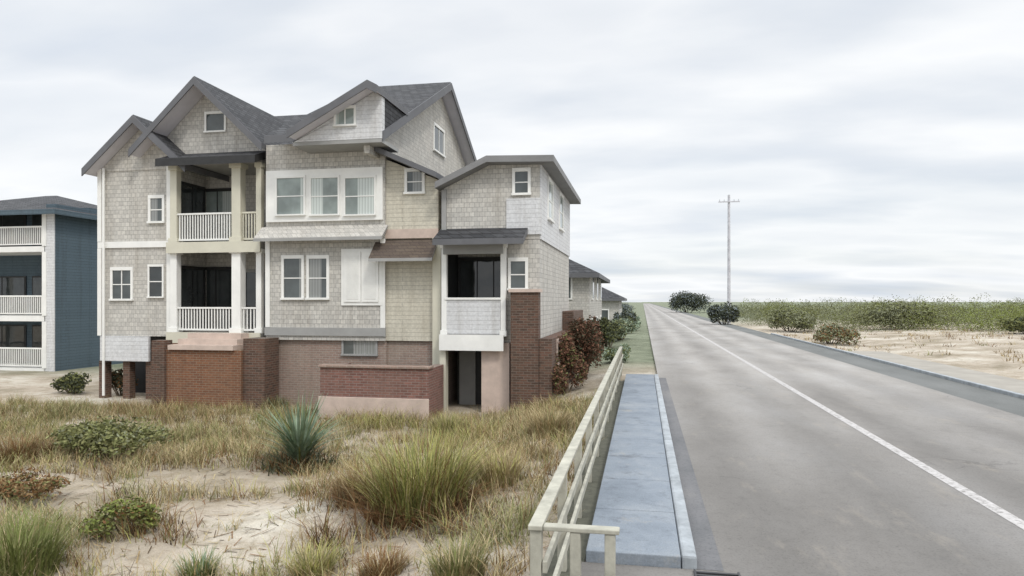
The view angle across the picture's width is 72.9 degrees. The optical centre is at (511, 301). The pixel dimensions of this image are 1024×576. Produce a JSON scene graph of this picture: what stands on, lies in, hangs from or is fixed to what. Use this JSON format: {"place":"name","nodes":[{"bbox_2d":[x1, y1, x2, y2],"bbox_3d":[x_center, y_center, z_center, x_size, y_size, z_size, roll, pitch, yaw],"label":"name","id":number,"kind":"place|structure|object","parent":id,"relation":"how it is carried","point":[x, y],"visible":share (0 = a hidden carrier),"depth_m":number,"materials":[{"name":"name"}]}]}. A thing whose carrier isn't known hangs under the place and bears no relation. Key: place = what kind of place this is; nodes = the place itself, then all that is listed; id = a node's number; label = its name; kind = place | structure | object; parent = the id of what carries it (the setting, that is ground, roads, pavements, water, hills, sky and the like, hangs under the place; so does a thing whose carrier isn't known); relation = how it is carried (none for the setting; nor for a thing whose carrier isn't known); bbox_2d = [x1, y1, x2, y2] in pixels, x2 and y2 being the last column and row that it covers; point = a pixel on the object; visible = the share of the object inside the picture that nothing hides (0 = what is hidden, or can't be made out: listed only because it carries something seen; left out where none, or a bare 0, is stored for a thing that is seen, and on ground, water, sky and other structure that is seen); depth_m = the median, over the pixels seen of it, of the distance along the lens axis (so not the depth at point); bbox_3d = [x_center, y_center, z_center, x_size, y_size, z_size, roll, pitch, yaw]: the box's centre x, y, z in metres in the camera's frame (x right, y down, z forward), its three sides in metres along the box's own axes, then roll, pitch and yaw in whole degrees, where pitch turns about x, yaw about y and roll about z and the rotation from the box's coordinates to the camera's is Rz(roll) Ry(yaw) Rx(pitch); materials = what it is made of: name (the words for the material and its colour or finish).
{"place":"outdoors","nodes":[
{"label":"outdoors","id":0,"kind":"place"},
{"bbox_2d":[0,302,1023,575],"bbox_3d":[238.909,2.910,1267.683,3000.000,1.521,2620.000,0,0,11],"label":"ground","id":1,"kind":"structure","parent":0,"point":[970,354],"depth_m":12.50,"materials":[{"name":"beige sand"}]},
{"bbox_2d":[0,433,62,464],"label":"grass tussock","id":2,"kind":"object","parent":1,"relation":"on","point":[30,450],"depth_m":14.39,"materials":[{"name":"brown plant"}]},
{"bbox_2d":[0,467,70,505],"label":"shrub","id":3,"kind":"object","parent":1,"relation":"on","point":[48,484],"visible":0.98,"depth_m":11.52,"materials":[{"name":"brown plant"}]},
{"bbox_2d":[0,497,104,575],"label":"grass tussock","id":4,"kind":"object","parent":1,"relation":"on","point":[12,549],"depth_m":8.86,"materials":[{"name":"plant"}]},
{"bbox_2d":[0,196,122,370],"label":"apartment house","id":5,"kind":"structure","parent":1,"relation":"on","point":[48,283],"depth_m":36.15,"materials":[{"name":"blue wood"}]},
{"bbox_2d":[0,325,26,362],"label":"window","id":6,"kind":"structure","parent":5,"relation":"in","point":[10,335],"depth_m":37.82,"materials":[{"name":"grey glass"}]},
{"bbox_2d":[0,276,26,312],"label":"window","id":7,"kind":"structure","parent":5,"relation":"in","point":[9,285],"depth_m":37.82,"materials":[{"name":"grey glass"}]},
{"bbox_2d":[0,215,26,246],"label":"window","id":8,"kind":"structure","parent":5,"relation":"in","point":[5,220],"depth_m":37.82,"materials":[{"name":"black glass"}]},
{"bbox_2d":[32,325,41,362],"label":"window","id":9,"kind":"structure","parent":5,"relation":"in","point":[36,329],"depth_m":37.54,"materials":[{"name":"grey glass"}]},
{"bbox_2d":[32,276,41,312],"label":"window","id":10,"kind":"structure","parent":5,"relation":"in","point":[36,280],"depth_m":37.54,"materials":[{"name":"grey glass"}]},
{"bbox_2d":[32,214,41,245],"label":"window","id":11,"kind":"structure","parent":5,"relation":"in","point":[36,218],"depth_m":37.54,"materials":[{"name":"black glass"}]},
{"bbox_2d":[49,372,91,393],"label":"shrub","id":12,"kind":"object","parent":1,"relation":"on","point":[74,383],"visible":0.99,"depth_m":26.23,"materials":[{"name":"green plant"}]},
{"bbox_2d":[45,416,175,458],"bbox_3d":[-8.540,2.951,14.687,2.833,0.986,1.727,0,0,11],"label":"shrub","id":13,"kind":"object","parent":1,"relation":"on","point":[106,435],"visible":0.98,"depth_m":14.37,"materials":[{"name":"green plant"}]},
{"bbox_2d":[78,495,162,537],"bbox_3d":[-5.700,3.196,10.086,1.020,0.634,0.922,0,0,36],"label":"shrub","id":14,"kind":"object","parent":1,"relation":"on","point":[143,511],"visible":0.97,"depth_m":10.00,"materials":[{"name":"green plant"}]},
{"bbox_2d":[112,368,137,395],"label":"shrub","id":15,"kind":"object","parent":1,"relation":"on","point":[117,379],"visible":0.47,"depth_m":25.78,"materials":[{"name":"green plant"}]},
{"bbox_2d":[164,544,232,575],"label":"grass tussock","id":16,"kind":"object","parent":1,"relation":"on","point":[201,566],"depth_m":8.69,"materials":[{"name":"plant"}]},
{"bbox_2d":[260,394,291,410],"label":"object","id":17,"kind":"object","parent":1,"relation":"on","point":[276,400],"depth_m":22.52,"materials":[{"name":"green plant"}]},
{"bbox_2d":[223,390,357,475],"bbox_3d":[-4.448,2.720,14.475,2.797,1.871,2.958,0,0,40],"label":"yucca","id":18,"kind":"object","parent":1,"relation":"on","point":[299,442],"visible":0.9,"depth_m":14.27,"materials":[{"name":"green plant"}]},
{"bbox_2d":[0,388,610,575],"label":"dune grass","id":19,"kind":"structure","parent":1,"relation":"on","point":[70,411],"depth_m":13.57,"materials":[{"name":"plant"}]},
{"bbox_2d":[270,533,352,575],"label":"grass tussock","id":20,"kind":"object","parent":1,"relation":"on","point":[316,562],"depth_m":8.44,"materials":[{"name":"plant"}]},
{"bbox_2d":[81,76,582,411],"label":"beach house","id":21,"kind":"structure","parent":1,"relation":"on","point":[246,252],"depth_m":23.26,"materials":[{"name":"beige wood"}]},
{"bbox_2d":[109,267,133,300],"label":"window","id":22,"kind":"structure","parent":21,"relation":"in","point":[121,278],"depth_m":25.01,"materials":[{"name":"grey glass"}]},
{"bbox_2d":[146,264,163,297],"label":"window","id":23,"kind":"structure","parent":21,"relation":"in","point":[155,271],"depth_m":24.77,"materials":[{"name":"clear glass"}]},
{"bbox_2d":[146,195,164,223],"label":"window","id":24,"kind":"structure","parent":21,"relation":"in","point":[156,203],"depth_m":24.76,"materials":[{"name":"grey glass"}]},
{"bbox_2d":[181,181,205,241],"bbox_3d":[-11.864,-3.220,25.793,0.120,2.268,1.492,0,0,11],"label":"window","id":25,"kind":"structure","parent":21,"relation":"in","point":[193,197],"depth_m":25.78,"materials":[{"name":"black glass"}]},
{"bbox_2d":[181,265,205,330],"bbox_3d":[-11.864,-0.120,25.793,0.120,2.368,1.492,0,0,11],"label":"window","id":26,"kind":"structure","parent":21,"relation":"in","point":[193,278],"depth_m":25.85,"materials":[{"name":"black glass"}]},
{"bbox_2d":[203,111,226,132],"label":"window","id":27,"kind":"structure","parent":21,"relation":"in","point":[214,121],"depth_m":24.61,"materials":[{"name":"grey glass"}]},
{"bbox_2d":[206,188,231,241],"bbox_3d":[-11.631,-3.197,26.584,2.372,2.239,0.120,0,0,11],"label":"window","id":28,"kind":"structure","parent":21,"relation":"in","point":[217,199],"depth_m":26.52,"materials":[{"name":"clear glass"}]},
{"bbox_2d":[206,267,231,328],"bbox_3d":[-11.709,-0.122,26.599,2.443,2.389,0.120,0,0,11],"label":"window","id":29,"kind":"structure","parent":21,"relation":"in","point":[218,279],"depth_m":26.52,"materials":[{"name":"black glass"}]},
{"bbox_2d":[246,269,264,328],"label":"window","id":30,"kind":"structure","parent":21,"relation":"in","point":[250,273],"depth_m":26.27,"materials":[{"name":"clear glass"}]},
{"bbox_2d":[274,175,305,215],"bbox_3d":[-7.439,-3.543,23.250,1.113,1.344,0.120,0,0,11],"label":"window","id":31,"kind":"structure","parent":21,"relation":"in","point":[290,191],"depth_m":23.26,"materials":[{"name":"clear glass"}]},
{"bbox_2d":[280,255,304,299],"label":"window","id":32,"kind":"structure","parent":21,"relation":"in","point":[292,266],"depth_m":23.36,"materials":[{"name":"grey glass"}]},
{"bbox_2d":[305,255,329,299],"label":"window","id":33,"kind":"structure","parent":21,"relation":"in","point":[317,266],"depth_m":23.19,"materials":[{"name":"grey glass"}]},
{"bbox_2d":[308,175,339,215],"bbox_3d":[-6.231,-3.508,23.022,1.095,1.332,0.120,0,0,11],"label":"window","id":34,"kind":"structure","parent":21,"relation":"in","point":[324,191],"depth_m":23.03,"materials":[{"name":"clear glass"}]},
{"bbox_2d":[333,105,356,126],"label":"window","id":35,"kind":"structure","parent":21,"relation":"in","point":[347,117],"depth_m":21.76,"materials":[{"name":"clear glass"}]},
{"bbox_2d":[342,175,375,215],"bbox_3d":[-5.011,-3.473,22.792,1.150,1.320,0.120,0,0,11],"label":"window","id":36,"kind":"structure","parent":21,"relation":"in","point":[359,192],"depth_m":22.80,"materials":[{"name":"white glass"}]},
{"bbox_2d":[340,340,377,355],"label":"window","id":37,"kind":"structure","parent":21,"relation":"in","point":[348,348],"depth_m":23.04,"materials":[{"name":"grey glass"}]},
{"bbox_2d":[341,248,381,305],"bbox_3d":[-4.965,-0.801,22.865,1.434,1.877,0.096,0,0,11],"label":"window","id":38,"kind":"structure","parent":21,"relation":"in","point":[361,278],"depth_m":22.84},
{"bbox_2d":[403,168,425,194],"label":"window","id":39,"kind":"structure","parent":21,"relation":"in","point":[414,180],"depth_m":22.66,"materials":[{"name":"grey glass"}]},
{"bbox_2d":[433,122,445,157],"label":"window","id":40,"kind":"structure","parent":21,"relation":"in","point":[438,133],"depth_m":29.33,"materials":[{"name":"grey glass"}]},
{"bbox_2d":[459,351,475,404],"bbox_3d":[-1.516,2.600,23.659,0.563,2.000,0.058,0,0,11],"label":"basement door","id":41,"kind":"structure","parent":21,"relation":"in","point":[467,359],"depth_m":23.63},
{"bbox_2d":[458,257,499,297],"bbox_3d":[-0.915,-0.222,23.750,1.952,2.589,0.120,0,0,11],"label":"glass door","id":42,"kind":"structure","parent":21,"relation":"in","point":[478,277],"depth_m":23.80,"materials":[{"name":"black glass"}]},
{"bbox_2d":[507,257,528,289],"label":"window","id":43,"kind":"structure","parent":21,"relation":"in","point":[517,267],"depth_m":21.82,"materials":[{"name":"grey glass"}]},
{"bbox_2d":[511,167,530,195],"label":"window","id":44,"kind":"structure","parent":21,"relation":"in","point":[521,177],"depth_m":21.80,"materials":[{"name":"grey glass"}]},
{"bbox_2d":[547,176,554,223],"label":"window","id":45,"kind":"structure","parent":21,"relation":"in","point":[550,184],"depth_m":23.78,"materials":[{"name":"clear glass"}]},
{"bbox_2d":[556,337,561,364],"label":"window","id":46,"kind":"structure","parent":21,"relation":"in","point":[557,340],"depth_m":22.22,"materials":[{"name":"grey glass"}]},
{"bbox_2d":[559,191,564,232],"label":"window","id":47,"kind":"structure","parent":21,"relation":"in","point":[561,198],"depth_m":27.00,"materials":[{"name":"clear glass"}]},
{"bbox_2d":[312,452,412,510],"bbox_3d":[-2.300,2.827,11.105,1.858,0.866,1.867,0,0,11],"label":"grass tussock","id":48,"kind":"object","parent":1,"relation":"on","point":[345,483],"depth_m":10.91,"materials":[{"name":"plant"}]},
{"bbox_2d":[318,363,443,420],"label":"planter wall","id":49,"kind":"structure","parent":1,"relation":"on","point":[345,385],"depth_m":20.73,"materials":[{"name":"red brick"}]},
{"bbox_2d":[345,543,420,575],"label":"grass tussock","id":50,"kind":"object","parent":1,"relation":"on","point":[392,566],"depth_m":7.89,"materials":[{"name":"plant"}]},
{"bbox_2d":[320,419,508,530],"bbox_3d":[-1.348,2.463,10.159,3.065,1.481,2.976,0,0,11],"label":"grass tussock","id":51,"kind":"object","parent":1,"relation":"on","point":[417,482],"depth_m":9.83,"materials":[{"name":"plant"}]},
{"bbox_2d":[420,408,472,435],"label":"grass tussock","id":52,"kind":"object","parent":1,"relation":"on","point":[444,422],"depth_m":18.65,"materials":[{"name":"plant"}]},
{"bbox_2d":[406,528,511,575],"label":"grass tussock","id":53,"kind":"object","parent":1,"relation":"on","point":[452,564],"depth_m":7.21,"materials":[{"name":"plant"}]},
{"bbox_2d":[469,442,544,488],"bbox_3d":[-0.182,2.631,11.097,1.475,0.695,1.394,0,0,11],"label":"grass tussock","id":54,"kind":"object","parent":1,"relation":"on","point":[506,469],"depth_m":10.95,"materials":[{"name":"plant"}]},
{"bbox_2d":[516,400,580,438],"bbox_3d":[0.772,2.534,14.860,1.697,0.824,1.576,0,0,11],"label":"grass tussock","id":55,"kind":"object","parent":1,"relation":"on","point":[560,423],"depth_m":14.67,"materials":[{"name":"plant"}]},
{"bbox_2d":[550,331,588,395],"bbox_3d":[1.755,2.067,22.689,1.464,2.166,3.830,0,0,11],"label":"shrub","id":56,"kind":"object","parent":1,"relation":"on","point":[568,358],"visible":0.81,"depth_m":22.58,"materials":[{"name":"brown plant"}]},
{"bbox_2d":[528,346,622,575],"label":"timber fence","id":57,"kind":"object","parent":1,"relation":"on","point":[565,535],"visible":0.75,"depth_m":6.85,"materials":[{"name":"beige wood"}]},
{"bbox_2d":[543,381,623,575],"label":"planting strip","id":58,"kind":"object","parent":1,"relation":"on","point":[590,499],"visible":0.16,"depth_m":10.08,"materials":[{"name":"soil"}]},
{"bbox_2d":[567,315,604,379],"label":"shrub","id":59,"kind":"object","parent":1,"relation":"on","point":[587,336],"visible":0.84,"depth_m":25.58,"materials":[{"name":"brown plant"}]},
{"bbox_2d":[569,259,609,341],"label":"roadside house","id":60,"kind":"structure","parent":1,"relation":"on","point":[585,289],"depth_m":40.00,"materials":[{"name":"beige wood"}]},
{"bbox_2d":[569,278,571,299],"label":"window","id":61,"kind":"structure","parent":60,"relation":"in","point":[570,279],"depth_m":39.98,"materials":[{"name":"grey glass"}]},
{"bbox_2d":[591,277,593,299],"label":"window","id":62,"kind":"structure","parent":60,"relation":"in","point":[592,278],"depth_m":41.24,"materials":[{"name":"grey glass"}]},
{"bbox_2d":[596,277,597,299],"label":"window","id":63,"kind":"structure","parent":60,"relation":"in","point":[596,277],"depth_m":45.35,"materials":[{"name":"grey glass"}]},
{"bbox_2d":[600,279,601,299],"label":"window","id":64,"kind":"structure","parent":60,"relation":"in","point":[600,279],"depth_m":49.52,"materials":[{"name":"grey glass"}]},
{"bbox_2d":[598,317,623,347],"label":"shrub","id":65,"kind":"object","parent":1,"relation":"on","point":[610,330],"visible":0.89,"depth_m":42.03,"materials":[{"name":"green plant"}]},
{"bbox_2d":[602,287,626,321],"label":"roadside house","id":66,"kind":"structure","parent":1,"relation":"on","point":[611,303],"depth_m":71.35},
{"bbox_2d":[602,309,608,318],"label":"window","id":67,"kind":"structure","parent":66,"relation":"in","point":[605,312],"depth_m":71.36,"materials":[{"name":"grey glass"}]},
{"bbox_2d":[600,343,630,361],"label":"shrub","id":68,"kind":"object","parent":1,"relation":"on","point":[610,353],"visible":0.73,"depth_m":31.75,"materials":[{"name":"green plant"}]},
{"bbox_2d":[609,316,637,339],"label":"shrub","id":69,"kind":"object","parent":1,"relation":"on","point":[629,324],"visible":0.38,"depth_m":50.76,"materials":[{"name":"green plant"}]},
{"bbox_2d":[613,309,636,331],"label":"shrub","id":70,"kind":"object","parent":1,"relation":"on","point":[624,313],"visible":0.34,"depth_m":60.71,"materials":[{"name":"green plant"}]},
{"bbox_2d":[622,301,635,311],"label":"roadside bush","id":71,"kind":"object","parent":1,"relation":"on","point":[629,308],"visible":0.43,"depth_m":185.24,"materials":[{"name":"green plant"}]},
{"bbox_2d":[628,311,640,329],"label":"shrub","id":72,"kind":"object","parent":1,"relation":"on","point":[638,322],"visible":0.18,"depth_m":65.57,"materials":[{"name":"green plant"}]},
{"bbox_2d":[654,374,696,569],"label":"kerb","id":73,"kind":"structure","parent":1,"relation":"on","point":[687,549],"depth_m":9.11,"materials":[{"name":"concrete"}]},
{"bbox_2d":[667,290,713,312],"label":"roadside bush","id":74,"kind":"object","parent":1,"relation":"on","point":[686,299],"visible":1,"depth_m":167.88,"materials":[{"name":"green plant"}]},
{"bbox_2d":[706,301,740,324],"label":"roadside bush","id":75,"kind":"object","parent":1,"relation":"on","point":[725,313],"visible":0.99,"depth_m":80.55,"materials":[{"name":"green plant"}]},
{"bbox_2d":[718,195,739,322],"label":"utility pole","id":76,"kind":"object","parent":1,"relation":"on","point":[728,272],"visible":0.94,"depth_m":87.78,"materials":[{"name":"wood"}]},
{"bbox_2d":[765,306,822,331],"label":"roadside bush","id":77,"kind":"object","parent":1,"relation":"on","point":[790,318],"visible":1,"depth_m":62.77,"materials":[{"name":"green plant"}]},
{"bbox_2d":[650,303,1023,416],"bbox_3d":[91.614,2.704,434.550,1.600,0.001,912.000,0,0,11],"label":"road shoulder","id":78,"kind":"object","parent":1,"relation":"on","point":[1005,402],"visible":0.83,"depth_m":24.61},
{"bbox_2d":[813,323,861,344],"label":"roadside bush","id":79,"kind":"object","parent":1,"relation":"on","point":[827,334],"visible":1,"depth_m":44.45,"materials":[{"name":"green plant"}]},
{"bbox_2d":[735,294,1023,333],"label":"scrub","id":80,"kind":"object","parent":1,"relation":"on","point":[847,313],"visible":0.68,"depth_m":65.92,"materials":[{"name":"green plant"}]},
{"bbox_2d":[771,333,1023,398],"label":"kerb","id":81,"kind":"structure","parent":1,"relation":"on","point":[999,390],"depth_m":25.69,"materials":[{"name":"concrete"}]},
{"bbox_2d":[783,326,1023,368],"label":"verge grass","id":82,"kind":"structure","parent":1,"relation":"on","point":[992,334],"depth_m":45.11,"materials":[{"name":"plant"}]},
{"bbox_2d":[854,299,954,328],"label":"roadside bush","id":83,"kind":"object","parent":1,"relation":"on","point":[876,316],"visible":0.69,"depth_m":59.98,"materials":[{"name":"green plant"}]},
{"bbox_2d":[994,315,1023,332],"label":"roadside bush","id":84,"kind":"object","parent":1,"relation":"on","point":[1014,324],"visible":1,"depth_m":52.05,"materials":[{"name":"green plant"}]},
{"bbox_2d":[0,0,1023,301],"label":"sky","id":85,"kind":"structure","parent":0,"point":[867,149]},
{"bbox_2d":[586,374,680,568],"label":"sidewalk","id":86,"kind":"structure","parent":0,"point":[634,502],"depth_m":9.46,"materials":[{"name":"grey concrete"}]},
{"bbox_2d":[581,562,696,575],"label":"road apron","id":87,"kind":"object","parent":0,"point":[592,569],"visible":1,"depth_m":6.96,"materials":[{"name":"concrete"}]},
{"bbox_2d":[643,303,1023,575],"bbox_3d":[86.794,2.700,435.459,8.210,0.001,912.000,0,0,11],"label":"road","id":88,"kind":"structure","parent":0,"point":[790,482],"depth_m":11.62,"materials":[{"name":"grey asphalt"}]},
{"bbox_2d":[659,378,723,570],"bbox_3d":[3.640,2.696,15.697,0.260,0.001,17.800,0,0,11],"label":"gutter","id":89,"kind":"object","parent":88,"relation":"on","point":[707,554],"visible":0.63,"depth_m":9.43,"materials":[{"name":"concrete"}]},
{"bbox_2d":[694,569,740,575],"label":"storm drain","id":90,"kind":"object","parent":88,"relation":"in","point":[702,573],"visible":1,"depth_m":6.82,"materials":[{"name":"metal"}]},
{"bbox_2d":[651,306,1023,529],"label":"road marking","id":91,"kind":"object","parent":88,"relation":"on","point":[1008,516],"visible":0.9,"depth_m":11.82,"materials":[{"name":"white paint"}]},
{"bbox_2d":[848,351,1023,393],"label":"path","id":92,"kind":"structure","parent":0,"point":[1005,383],"depth_m":26.38,"materials":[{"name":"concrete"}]}
]}

